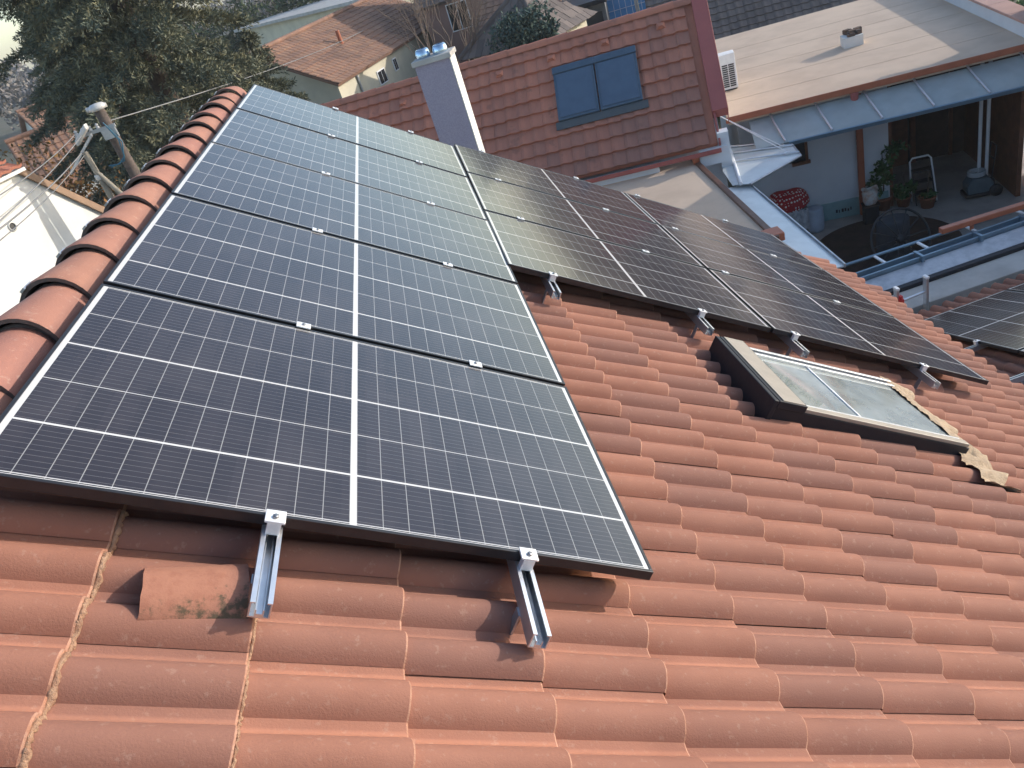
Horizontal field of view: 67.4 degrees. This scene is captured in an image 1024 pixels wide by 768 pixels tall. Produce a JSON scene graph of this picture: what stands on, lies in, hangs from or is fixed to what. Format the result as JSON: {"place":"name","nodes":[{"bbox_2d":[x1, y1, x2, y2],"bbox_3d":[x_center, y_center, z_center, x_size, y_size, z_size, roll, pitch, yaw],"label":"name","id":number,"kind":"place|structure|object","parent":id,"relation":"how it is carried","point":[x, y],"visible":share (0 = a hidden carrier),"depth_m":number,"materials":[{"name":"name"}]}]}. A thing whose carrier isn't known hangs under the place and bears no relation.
{"place":"outdoors","nodes":[
{"label":"outdoors","id":0,"kind":"place"},
{"bbox_2d":[15,104,45,132],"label":"distant house","id":1,"kind":"structure","parent":0,"point":[26,124],"depth_m":48.73,"materials":[{"name":"orange paint"}]},
{"bbox_2d":[0,0,224,78],"label":"sky","id":2,"kind":"structure","parent":0,"point":[7,29],"materials":[{"name":"white"}]},
{"bbox_2d":[414,0,479,62],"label":"tree","id":3,"kind":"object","parent":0,"point":[446,19],"depth_m":35.70,"materials":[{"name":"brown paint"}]},
{"bbox_2d":[445,0,471,31],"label":"window","id":4,"kind":"structure","parent":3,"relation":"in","point":[455,29],"depth_m":35.48,"materials":[{"name":"white paint"}]},
{"bbox_2d":[0,0,1023,187],"bbox_3d":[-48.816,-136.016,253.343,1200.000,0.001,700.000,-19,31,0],"label":"ground","id":5,"kind":"structure","parent":0,"point":[6,131],"depth_m":103.42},
{"bbox_2d":[11,143,45,172],"bbox_3d":[-15.735,-4.308,23.133,4.883,6.282,3.841,-31,33,-18],"label":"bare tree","id":6,"kind":"object","parent":5,"relation":"on","point":[24,158],"visible":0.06,"depth_m":22.96,"materials":[{"name":"brown plant"}]},
{"bbox_2d":[0,137,69,175],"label":"bare tree","id":7,"kind":"object","parent":5,"relation":"on","point":[27,163],"visible":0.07,"depth_m":20.10,"materials":[{"name":"brown plant"}]},
{"bbox_2d":[0,159,104,315],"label":"gable house","id":8,"kind":"structure","parent":5,"relation":"on","point":[39,239],"depth_m":14.14,"materials":[{"name":"white paint"}]},
{"bbox_2d":[9,0,96,110],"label":"spruce tree","id":9,"kind":"object","parent":5,"relation":"on","point":[50,74],"visible":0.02,"depth_m":32.08,"materials":[{"name":"green plant"}]},
{"bbox_2d":[16,140,102,205],"bbox_3d":[-15.319,-6.027,27.133,3.272,5.362,2.948,-19,31,0],"label":"bush","id":10,"kind":"object","parent":5,"relation":"on","point":[76,182],"visible":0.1,"depth_m":26.59,"materials":[{"name":"green plant"}]},
{"bbox_2d":[4,106,170,202],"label":"distant house","id":11,"kind":"structure","parent":5,"relation":"on","point":[60,137],"depth_m":30.93,"materials":[{"name":"brown paint"}]},
{"bbox_2d":[50,166,125,206],"bbox_3d":[-9.959,-3.251,19.627,2.751,4.944,2.710,-4,34,23],"label":"bare tree","id":12,"kind":"object","parent":5,"relation":"on","point":[95,188],"visible":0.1,"depth_m":19.34,"materials":[{"name":"green plant"}]},
{"bbox_2d":[70,123,121,198],"bbox_3d":[-7.136,-2.209,15.445,0.937,5.989,0.167,-14,32,9],"label":"concrete pole","id":13,"kind":"object","parent":5,"relation":"on","point":[104,181],"visible":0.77,"depth_m":14.24,"materials":[{"name":"grey concrete"}]},
{"bbox_2d":[0,153,81,229],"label":"overhead cable","id":14,"kind":"object","parent":13,"relation":"attached to","point":[19,213],"visible":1,"depth_m":10.40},
{"bbox_2d":[0,135,81,220],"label":"overhead cable","id":15,"kind":"object","parent":13,"relation":"attached to","point":[5,215],"visible":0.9,"depth_m":10.30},
{"bbox_2d":[0,155,84,240],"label":"overhead cable","id":16,"kind":"object","parent":13,"relation":"attached to","point":[41,203],"visible":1,"depth_m":10.68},
{"bbox_2d":[73,102,140,177],"bbox_3d":[-6.922,-2.517,15.578,0.772,6.230,0.378,-19,31,0],"label":"utility pole","id":17,"kind":"object","parent":5,"relation":"on","point":[108,130],"visible":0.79,"depth_m":14.15,"materials":[{"name":"brown wood"}]},
{"bbox_2d":[0,133,75,195],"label":"overhead cable","id":18,"kind":"object","parent":17,"relation":"attached to","point":[36,169],"visible":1,"depth_m":10.05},
{"bbox_2d":[111,31,361,120],"bbox_3d":[-7.072,-18.171,37.236,0.023,2.532,53.211,-14,32,9],"label":"overhead cable","id":19,"kind":"object","parent":17,"relation":"attached to","point":[216,87],"visible":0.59,"depth_m":17.94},
{"bbox_2d":[0,0,227,204],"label":"spruce tree","id":20,"kind":"object","parent":5,"relation":"on","point":[32,44],"visible":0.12,"depth_m":22.33,"materials":[{"name":"green plant"}]},
{"bbox_2d":[0,0,289,132],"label":"wood","id":21,"kind":"object","parent":5,"relation":"on","point":[15,91],"visible":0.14,"depth_m":92.03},
{"bbox_2d":[19,0,283,204],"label":"spruce tree","id":22,"kind":"object","parent":5,"relation":"on","point":[83,29],"visible":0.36,"depth_m":19.18,"materials":[{"name":"green plant"}]},
{"bbox_2d":[180,0,319,83],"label":"hedge","id":23,"kind":"object","parent":5,"relation":"on","point":[283,5],"visible":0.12,"depth_m":66.63,"materials":[{"name":"green plant"}]},
{"bbox_2d":[236,29,309,100],"bbox_3d":[-7.235,-8.002,24.703,3.515,6.559,3.822,-36,35,-25],"label":"spruce tree","id":24,"kind":"object","parent":5,"relation":"on","point":[248,38],"visible":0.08,"depth_m":23.34,"materials":[{"name":"green plant"}]},
{"bbox_2d":[233,0,413,48],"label":"long shed","id":25,"kind":"structure","parent":5,"relation":"on","point":[274,27],"depth_m":57.91,"materials":[{"name":"beige paint"}]},
{"bbox_2d":[232,0,432,103],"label":"brown house","id":26,"kind":"structure","parent":5,"relation":"on","point":[376,52],"depth_m":33.77,"materials":[{"name":"brown tile"}]},
{"bbox_2d":[376,67,388,85],"bbox_3d":[-5.733,-13.612,33.971,0.051,0.600,0.750,-4,34,24],"label":"window","id":27,"kind":"structure","parent":26,"relation":"in","point":[381,74],"depth_m":33.91,"materials":[{"name":"white paint"}]},
{"bbox_2d":[391,57,398,71],"bbox_3d":[-5.322,-14.605,35.060,0.051,0.550,0.400,-4,34,24],"label":"window","id":28,"kind":"structure","parent":26,"relation":"in","point":[394,61],"depth_m":35.01,"materials":[{"name":"white paint"}]},
{"bbox_2d":[375,0,495,60],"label":"bare tree","id":29,"kind":"object","parent":5,"relation":"on","point":[427,30],"visible":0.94,"depth_m":23.68,"materials":[{"name":"brown plant"}]},
{"bbox_2d":[403,0,483,63],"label":"bare tree","id":30,"kind":"object","parent":5,"relation":"on","point":[467,24],"visible":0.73,"depth_m":25.71,"materials":[{"name":"brown plant"}]},
{"bbox_2d":[0,86,1023,767],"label":"house","id":31,"kind":"structure","parent":5,"relation":"on","point":[802,596],"depth_m":2.17,"materials":[{"name":"tile"}]},
{"bbox_2d":[137,564,249,620],"bbox_3d":[-0.732,0.488,1.769,0.227,0.109,0.216,8,28,-25],"label":"loose tile","id":32,"kind":"object","parent":31,"relation":"on","point":[204,592],"visible":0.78,"depth_m":1.73,"materials":[{"name":"tile"}]},
{"bbox_2d":[247,107,337,618],"bbox_3d":[-1.077,-0.932,4.240,0.147,0.146,5.922,-19,31,0],"label":"mounting rail","id":33,"kind":"object","parent":31,"relation":"attached to","point":[262,587],"visible":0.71,"depth_m":1.82,"materials":[{"name":"metal"}]},
{"bbox_2d":[0,284,653,579],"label":"solar panel","id":34,"kind":"object","parent":33,"relation":"attached to","point":[124,396],"visible":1,"depth_m":2.27,"materials":[{"name":"black glass"}]},
{"bbox_2d":[103,194,564,385],"bbox_3d":[-0.694,-0.432,3.392,1.754,0.032,1.096,12,26,-18],"label":"solar panel","id":35,"kind":"object","parent":33,"relation":"attached to","point":[187,250],"visible":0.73,"depth_m":3.27,"materials":[{"name":"black glass"}]},
{"bbox_2d":[171,141,517,283],"bbox_3d":[-0.883,-0.978,4.347,1.754,0.034,1.096,12,26,-18],"label":"solar panel","id":36,"kind":"object","parent":33,"relation":"attached to","point":[220,175],"visible":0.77,"depth_m":4.25,"materials":[{"name":"black glass"}]},
{"bbox_2d":[211,108,487,219],"bbox_3d":[-1.075,-1.520,5.304,1.754,0.032,1.096,12,26,-18],"label":"solar panel","id":37,"kind":"object","parent":33,"relation":"attached to","point":[253,133],"visible":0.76,"depth_m":5.23,"materials":[{"name":"blue glass"}]},
{"bbox_2d":[236,84,467,176],"bbox_3d":[-1.264,-2.065,6.259,1.754,0.032,1.096,12,26,-18],"label":"solar panel","id":38,"kind":"object","parent":33,"relation":"attached to","point":[299,112],"visible":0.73,"depth_m":6.19,"materials":[{"name":"blue glass"}]},
{"bbox_2d":[411,42,484,151],"bbox_3d":[-0.685,-3.406,11.618,0.586,3.297,0.400,-10,32,15],"label":"chimney","id":39,"kind":"object","parent":31,"relation":"on","point":[439,75],"visible":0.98,"depth_m":10.99,"materials":[{"name":"white paint"}]},
{"bbox_2d":[408,130,551,648],"bbox_3d":[-0.449,-0.795,4.443,0.147,0.146,5.922,-19,31,0],"label":"mounting rail","id":40,"kind":"object","parent":31,"relation":"attached to","point":[529,612],"visible":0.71,"depth_m":2.02,"materials":[{"name":"metal"}]},
{"bbox_2d":[479,150,561,303],"bbox_3d":[-0.044,-1.325,5.827,0.144,0.215,3.553,-19,31,0],"label":"mounting rail","id":41,"kind":"object","parent":31,"relation":"attached to","point":[552,290],"visible":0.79,"depth_m":4.39,"materials":[{"name":"metal"}]},
{"bbox_2d":[574,177,714,337],"bbox_3d":[0.880,-1.141,6.095,0.144,0.215,3.553,-19,31,0],"label":"mounting rail","id":42,"kind":"object","parent":31,"relation":"attached to","point":[703,325],"visible":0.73,"depth_m":4.67,"materials":[{"name":"metal"}]},
{"bbox_2d":[454,144,656,223],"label":"solar panel","id":43,"kind":"object","parent":42,"relation":"attached to","point":[480,163],"visible":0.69,"depth_m":6.94,"materials":[{"name":"black glass"}]},
{"bbox_2d":[466,172,704,267],"bbox_3d":[0.540,-1.294,6.039,1.754,0.032,1.096,11,26,-16],"label":"solar panel","id":44,"kind":"object","parent":42,"relation":"attached to","point":[529,205],"visible":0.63,"depth_m":5.97,"materials":[{"name":"black glass"}]},
{"bbox_2d":[484,210,770,331],"bbox_3d":[0.715,-0.763,5.073,1.754,0.032,1.096,11,26,-16],"label":"solar panel","id":45,"kind":"object","parent":42,"relation":"attached to","point":[534,249],"visible":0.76,"depth_m":4.95,"materials":[{"name":"black glass"}]},
{"bbox_2d":[635,194,809,357],"bbox_3d":[1.517,-1.014,6.280,0.144,0.215,3.553,-19,31,0],"label":"mounting rail","id":46,"kind":"object","parent":31,"relation":"attached to","point":[796,346],"visible":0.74,"depth_m":4.85,"materials":[{"name":"metal"}]},
{"bbox_2d":[624,193,823,269],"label":"solar panel","id":47,"kind":"object","parent":46,"relation":"attached to","point":[659,214],"visible":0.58,"depth_m":7.45,"materials":[{"name":"black glass"}]},
{"bbox_2d":[723,219,940,388],"bbox_3d":[2.484,-0.821,6.561,0.144,0.215,3.553,-19,31,0],"label":"mounting rail","id":48,"kind":"object","parent":31,"relation":"attached to","point":[922,374],"visible":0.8,"depth_m":5.13,"materials":[{"name":"metal"}]},
{"bbox_2d":[660,225,893,316],"bbox_3d":[2.214,-0.962,6.525,1.754,0.032,1.096,11,26,-16],"label":"solar panel","id":49,"kind":"object","parent":48,"relation":"attached to","point":[720,256],"visible":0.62,"depth_m":6.46,"materials":[{"name":"black glass"}]},
{"bbox_2d":[708,269,988,384],"bbox_3d":[2.389,-0.431,5.559,1.754,0.032,1.096,11,26,-16],"label":"solar panel","id":50,"kind":"object","parent":48,"relation":"attached to","point":[806,317],"visible":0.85,"depth_m":5.44,"materials":[{"name":"black glass"}]},
{"bbox_2d":[709,336,1020,492],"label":"roof window","id":51,"kind":"structure","parent":31,"relation":"attached to","point":[802,392],"depth_m":4.17,"materials":[{"name":"glass"}]},
{"bbox_2d":[478,0,561,30],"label":"russet house","id":52,"kind":"structure","parent":5,"relation":"on","point":[489,5],"depth_m":31.48,"materials":[{"name":"brown tile"}]},
{"bbox_2d":[484,0,560,54],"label":"round conifer","id":53,"kind":"object","parent":5,"relation":"on","point":[527,26],"visible":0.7,"depth_m":20.62,"materials":[{"name":"green plant"}]},
{"bbox_2d":[320,0,732,186],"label":"neighbour house","id":54,"kind":"structure","parent":5,"relation":"on","point":[630,96],"depth_m":13.95,"materials":[{"name":"red tile"}]},
{"bbox_2d":[552,57,599,121],"bbox_3d":[1.177,-5.409,14.134,0.789,0.828,0.923,-10,32,15],"label":"roof window","id":55,"kind":"structure","parent":54,"relation":"in","point":[575,85],"depth_m":14.08,"materials":[{"name":"blue glass"}]},
{"bbox_2d":[593,45,642,110],"bbox_3d":[1.924,-5.538,13.930,0.789,0.828,0.923,-10,32,15],"label":"roof window","id":56,"kind":"structure","parent":54,"relation":"in","point":[617,72],"depth_m":13.87,"materials":[{"name":"blue glass"}]},
{"bbox_2d":[720,116,801,185],"bbox_3d":[4.195,-4.070,12.996,1.285,0.609,2.067,-6,34,21],"label":"corner canopy","id":57,"kind":"object","parent":54,"relation":"attached to","point":[752,164],"visible":0.88,"depth_m":13.05,"materials":[{"name":"metal"}]},
{"bbox_2d":[729,184,845,267],"bbox_3d":[3.824,-2.337,11.123,0.457,0.118,3.501,-16,31,5],"label":"glass canopy","id":58,"kind":"object","parent":57,"relation":"attached to","point":[771,214],"visible":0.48,"depth_m":11.00,"materials":[{"name":"glass"}]},
{"bbox_2d":[458,0,596,60],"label":"hip roof house","id":59,"kind":"structure","parent":5,"relation":"on","point":[571,16],"depth_m":23.29,"materials":[{"name":"grey tile"}]},
{"bbox_2d":[561,0,609,25],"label":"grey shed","id":60,"kind":"structure","parent":5,"relation":"on","point":[600,7],"depth_m":28.45,"materials":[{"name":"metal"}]},
{"bbox_2d":[607,0,645,19],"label":"blue sheet fence","id":61,"kind":"object","parent":5,"relation":"on","point":[618,8],"visible":0.08,"depth_m":29.71,"materials":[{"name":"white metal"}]},
{"bbox_2d":[603,159,784,240],"bbox_3d":[1.954,-1.429,12.621,4.079,2.540,5.400,-19,31,0],"label":"annex","id":62,"kind":"object","parent":5,"relation":"on","point":[698,187],"visible":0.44,"depth_m":12.34,"materials":[{"name":"concrete"}]},
{"bbox_2d":[918,274,1023,382],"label":"side wing","id":63,"kind":"structure","parent":5,"relation":"on","point":[1010,364],"depth_m":7.79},
{"bbox_2d":[964,339,987,351],"bbox_3d":[5.396,-0.689,7.279,2.600,0.263,0.110,-18,31,1],"label":"mounting rail","id":64,"kind":"object","parent":63,"relation":"attached to","point":[976,346],"visible":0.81,"depth_m":7.30,"materials":[{"name":"metal"}]},
{"bbox_2d":[924,290,1023,352],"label":"solar panel","id":65,"kind":"object","parent":64,"relation":"attached to","point":[995,320],"visible":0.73,"depth_m":7.77,"materials":[{"name":"black glass"}]},
{"bbox_2d":[1007,283,1023,291],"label":"solar panel","id":66,"kind":"object","parent":64,"relation":"attached to","point":[1019,288],"visible":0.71,"depth_m":8.36,"materials":[{"name":"black glass"}]},
{"bbox_2d":[1010,373,1023,384],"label":"mounting rail","id":67,"kind":"object","parent":63,"relation":"attached to","point":[1018,378],"visible":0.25,"depth_m":6.33,"materials":[{"name":"metal"}]},
{"bbox_2d":[1009,0,1023,5],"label":"bush","id":68,"kind":"object","parent":5,"relation":"on","point":[1021,2],"visible":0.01,"depth_m":18.91,"materials":[{"name":"green plant"}]},
{"bbox_2d":[645,0,856,39],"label":"slate house","id":69,"kind":"structure","parent":0,"point":[730,17],"depth_m":23.34,"materials":[{"name":"grey tile"}]},
{"bbox_2d":[876,213,909,263],"bbox_3d":[6.700,-2.577,13.495,0.566,0.788,0.441,-8,33,18],"label":"chair","id":70,"kind":"object","parent":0,"point":[881,227],"visible":0.66,"depth_m":13.32,"materials":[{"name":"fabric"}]},
{"bbox_2d":[809,145,1023,240],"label":"courtyard paving","id":71,"kind":"structure","parent":0,"point":[952,204],"depth_m":15.16,"materials":[{"name":"grey concrete"}]},
{"bbox_2d":[787,206,809,231],"bbox_3d":[5.628,-3.345,15.552,0.660,0.545,0.608,-10,32,15],"label":"garden table","id":72,"kind":"object","parent":71,"relation":"on","point":[801,217],"visible":0.34,"depth_m":15.23,"materials":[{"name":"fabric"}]},
{"bbox_2d":[769,187,809,212],"bbox_3d":[5.530,-3.731,15.349,0.800,0.346,0.693,-19,31,0],"label":"cloth bundle","id":73,"kind":"object","parent":72,"relation":"on","point":[792,200],"visible":0.86,"depth_m":15.14,"materials":[{"name":"red fabric"}]},
{"bbox_2d":[807,205,824,232],"bbox_3d":[6.047,-3.293,15.317,0.336,0.470,0.336,-19,31,0],"label":"plastic barrel","id":74,"kind":"object","parent":71,"relation":"on","point":[816,217],"visible":0.96,"depth_m":15.19,"materials":[{"name":"blue plastic"}]},
{"bbox_2d":[715,0,1023,220],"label":"flat roof house","id":75,"kind":"structure","parent":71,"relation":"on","point":[797,63],"depth_m":14.93,"materials":[{"name":"concrete"}]},
{"bbox_2d":[718,50,737,91],"bbox_3d":[4.264,-6.180,15.162,0.300,0.700,0.268,-10,32,15],"label":"air conditioner","id":76,"kind":"object","parent":75,"relation":"on","point":[728,67],"visible":0.89,"depth_m":15.03,"materials":[{"name":"white paint"}]},
{"bbox_2d":[789,142,810,166],"bbox_3d":[5.509,-4.511,14.911,0.510,0.560,0.068,-10,32,15],"label":"window","id":77,"kind":"structure","parent":75,"relation":"in","point":[802,148],"depth_m":14.94,"materials":[{"name":"brown wood"}]},
{"bbox_2d":[840,26,863,48],"bbox_3d":[6.815,-6.950,15.372,0.400,0.295,0.401,-10,32,15],"label":"roof chimney","id":78,"kind":"object","parent":75,"relation":"on","point":[850,37],"visible":1,"depth_m":15.25,"materials":[{"name":"white paint"}]},
{"bbox_2d":[749,52,1023,148],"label":"long canopy","id":79,"kind":"object","parent":75,"relation":"attached to","point":[986,81],"visible":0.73,"depth_m":13.07,"materials":[{"name":"grey metal"}]},
{"bbox_2d":[892,118,907,166],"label":"door panel","id":80,"kind":"structure","parent":75,"relation":"in","point":[899,127],"depth_m":16.43,"materials":[{"name":"brown wood"}]},
{"bbox_2d":[865,139,910,210],"bbox_3d":[7.300,-4.073,14.969,0.859,1.387,0.588,-19,31,0],"label":"potted plant","id":81,"kind":"object","parent":71,"relation":"on","point":[882,171],"visible":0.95,"depth_m":14.86,"materials":[{"name":"green plant"}]},
{"bbox_2d":[820,216,961,272],"bbox_3d":[6.871,-2.541,14.134,2.500,0.012,2.500,-19,31,0],"label":"round mat","id":82,"kind":"object","parent":71,"relation":"on","point":[848,243],"visible":0.28,"depth_m":14.35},
{"bbox_2d":[861,201,880,224],"bbox_3d":[6.988,-3.330,14.945,0.300,0.385,0.280,-10,32,15],"label":"plant stand","id":83,"kind":"object","parent":82,"relation":"on","point":[870,214],"visible":0.8,"depth_m":14.84,"materials":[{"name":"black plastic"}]},
{"bbox_2d":[861,185,878,205],"bbox_3d":[6.887,-3.621,14.753,0.302,0.339,0.234,-19,31,0],"label":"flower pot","id":84,"kind":"object","parent":83,"relation":"on","point":[869,195],"visible":1,"depth_m":14.72,"materials":[{"name":"white ceramic"}]},
{"bbox_2d":[870,207,930,263],"bbox_3d":[6.629,-2.478,13.094,1.082,0.949,0.553,-19,31,0],"label":"cart wheel","id":85,"kind":"object","parent":82,"relation":"on","point":[900,238],"visible":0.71,"depth_m":13.08,"materials":[{"name":"black"}]},
{"bbox_2d":[890,173,918,206],"bbox_3d":[7.680,-3.821,15.031,0.556,0.701,0.400,-8,33,18],"label":"potted plant","id":86,"kind":"object","parent":71,"relation":"on","point":[902,195],"visible":0.99,"depth_m":15.00,"materials":[{"name":"green plant"}]},
{"bbox_2d":[893,274,928,313],"bbox_3d":[5.024,-0.333,9.615,0.436,2.150,0.115,-21,31,-4],"label":"pipe","id":87,"kind":"object","parent":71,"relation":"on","point":[924,292],"visible":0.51,"depth_m":9.16,"materials":[{"name":"metal"}]},
{"bbox_2d":[909,154,937,205],"bbox_3d":[8.012,-3.973,14.943,0.435,0.864,0.422,-10,32,15],"label":"step ladder","id":88,"kind":"object","parent":71,"relation":"on","point":[918,170],"visible":0.89,"depth_m":14.95,"materials":[{"name":"silver metal"}]},
{"bbox_2d":[918,171,938,208],"bbox_3d":[7.986,-3.737,14.714,0.344,0.721,0.332,-19,31,0],"label":"potted plant","id":89,"kind":"object","parent":71,"relation":"on","point":[927,199],"visible":1,"depth_m":14.75,"materials":[{"name":"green plant"}]},
{"bbox_2d":[838,211,1023,313],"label":"veranda roof","id":90,"kind":"structure","parent":71,"relation":"on","point":[973,260],"depth_m":9.76,"materials":[{"name":"metal"}]},
{"bbox_2d":[939,201,1023,233],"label":"gutter length","id":91,"kind":"object","parent":90,"relation":"on","point":[980,218],"visible":0.99,"depth_m":10.03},
{"bbox_2d":[960,141,1002,198],"bbox_3d":[8.855,-4.032,14.473,0.615,0.968,0.430,-10,32,15],"label":"floor cleaning machine","id":92,"kind":"object","parent":71,"relation":"on","point":[981,183],"visible":1,"depth_m":14.48,"materials":[{"name":"grey plastic"}]}
]}

